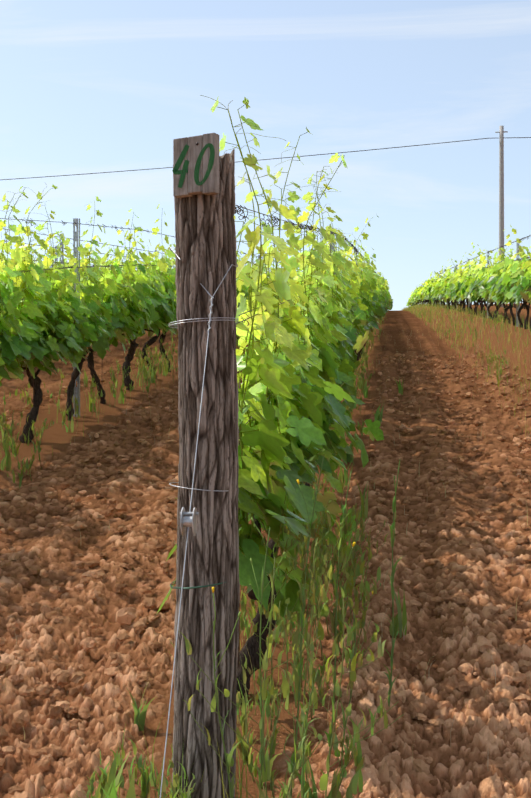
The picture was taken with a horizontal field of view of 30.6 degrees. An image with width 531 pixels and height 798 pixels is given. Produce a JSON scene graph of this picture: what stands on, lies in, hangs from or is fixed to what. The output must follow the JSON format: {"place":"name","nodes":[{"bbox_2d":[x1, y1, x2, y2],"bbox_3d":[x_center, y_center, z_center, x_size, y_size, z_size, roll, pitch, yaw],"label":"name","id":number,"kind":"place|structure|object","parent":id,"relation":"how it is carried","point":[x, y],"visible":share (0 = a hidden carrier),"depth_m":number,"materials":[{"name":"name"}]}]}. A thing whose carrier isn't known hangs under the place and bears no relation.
{"place":"outdoors","nodes":[
{"label":"outdoors","id":0,"kind":"place"},
{"bbox_2d":[0,297,530,797],"bbox_3d":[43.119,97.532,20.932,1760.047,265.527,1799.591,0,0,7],"label":"ground","id":1,"kind":"structure","parent":0,"point":[458,769],"depth_m":4.35,"materials":[{"name":"soil"}]},
{"bbox_2d":[32,298,309,667],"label":"vine stakes","id":2,"kind":"object","parent":1,"relation":"on","point":[238,508],"visible":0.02,"depth_m":3.37,"materials":[{"name":"brown"}]},
{"bbox_2d":[172,149,239,797],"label":"end post","id":3,"kind":"object","parent":1,"relation":"on","point":[205,240],"visible":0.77,"depth_m":2.59,"materials":[{"name":"brown wood"}]},
{"bbox_2d":[172,133,218,197],"bbox_3d":[-0.182,-0.612,2.548,0.130,0.155,0.031,0,0,27],"label":"number plaque","id":4,"kind":"object","parent":3,"relation":"attached to","point":[195,170],"visible":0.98,"depth_m":2.53,"materials":[{"name":"brown wood"}]},
{"bbox_2d":[160,246,237,797],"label":"anchor wire","id":5,"kind":"object","parent":3,"relation":"attached to","point":[188,521],"visible":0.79,"depth_m":2.29,"materials":[{"name":"silver metal"}]},
{"bbox_2d":[0,301,529,797],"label":"weed","id":6,"kind":"object","parent":1,"relation":"on","point":[108,785],"depth_m":2.78,"materials":[{"name":"green plant"}]},
{"bbox_2d":[149,336,394,749],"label":"weed flower buds","id":7,"kind":"object","parent":6,"relation":"attached to","point":[326,533],"visible":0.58,"depth_m":2.52,"materials":[{"name":"plant"}]},
{"bbox_2d":[0,302,530,797],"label":"grass","id":8,"kind":"structure","parent":1,"relation":"on","point":[432,308],"depth_m":11.77,"materials":[{"name":"green plant"}]},
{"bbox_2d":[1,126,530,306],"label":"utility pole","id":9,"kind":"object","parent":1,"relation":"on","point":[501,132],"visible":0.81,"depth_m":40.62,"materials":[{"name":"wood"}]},
{"bbox_2d":[6,331,530,795],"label":"dry straw","id":10,"kind":"object","parent":1,"relation":"on","point":[354,495],"visible":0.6,"depth_m":5.25,"materials":[{"name":"beige plant"}]},
{"bbox_2d":[19,295,530,704],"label":"grapevine trunks","id":11,"kind":"object","parent":1,"relation":"on","point":[252,644],"visible":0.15,"depth_m":7.57,"materials":[{"name":"brown plant"}]},
{"bbox_2d":[0,104,372,554],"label":"vine shoots","id":12,"kind":"object","parent":11,"relation":"attached to","point":[250,302],"visible":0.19,"depth_m":4.33,"materials":[{"name":"green plant"}]},
{"bbox_2d":[0,95,348,282],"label":"vine tendrils","id":13,"kind":"object","parent":12,"relation":"attached to","point":[236,185],"visible":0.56,"depth_m":4.63,"materials":[{"name":"green plant"}]},
{"bbox_2d":[0,96,385,625],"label":"vine leaves","id":14,"kind":"object","parent":12,"relation":"attached to","point":[312,413],"visible":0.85,"depth_m":5.10,"materials":[{"name":"green plant"}]},
{"bbox_2d":[1,225,530,329],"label":"vine leaves","id":15,"kind":"object","parent":12,"relation":"attached to","point":[507,280],"visible":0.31,"depth_m":21.02,"materials":[{"name":"green plant"}]},
{"bbox_2d":[50,218,519,416],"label":"trellis posts","id":16,"kind":"object","parent":1,"relation":"on","point":[77,388],"visible":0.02,"depth_m":8.44,"materials":[{"name":"wood"}]},
{"bbox_2d":[0,205,530,514],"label":"trellis wires","id":17,"kind":"object","parent":16,"relation":"attached to","point":[170,266],"depth_m":9.30,"materials":[{"name":"grey metal"}]},
{"bbox_2d":[22,205,529,326],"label":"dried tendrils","id":18,"kind":"object","parent":17,"relation":"attached to","point":[269,220],"visible":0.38,"depth_m":5.32,"materials":[{"name":"brown plant"}]},
{"bbox_2d":[0,0,530,310],"label":"sky","id":19,"kind":"structure","parent":0,"point":[87,86],"materials":[{"name":"blue"}]}
]}

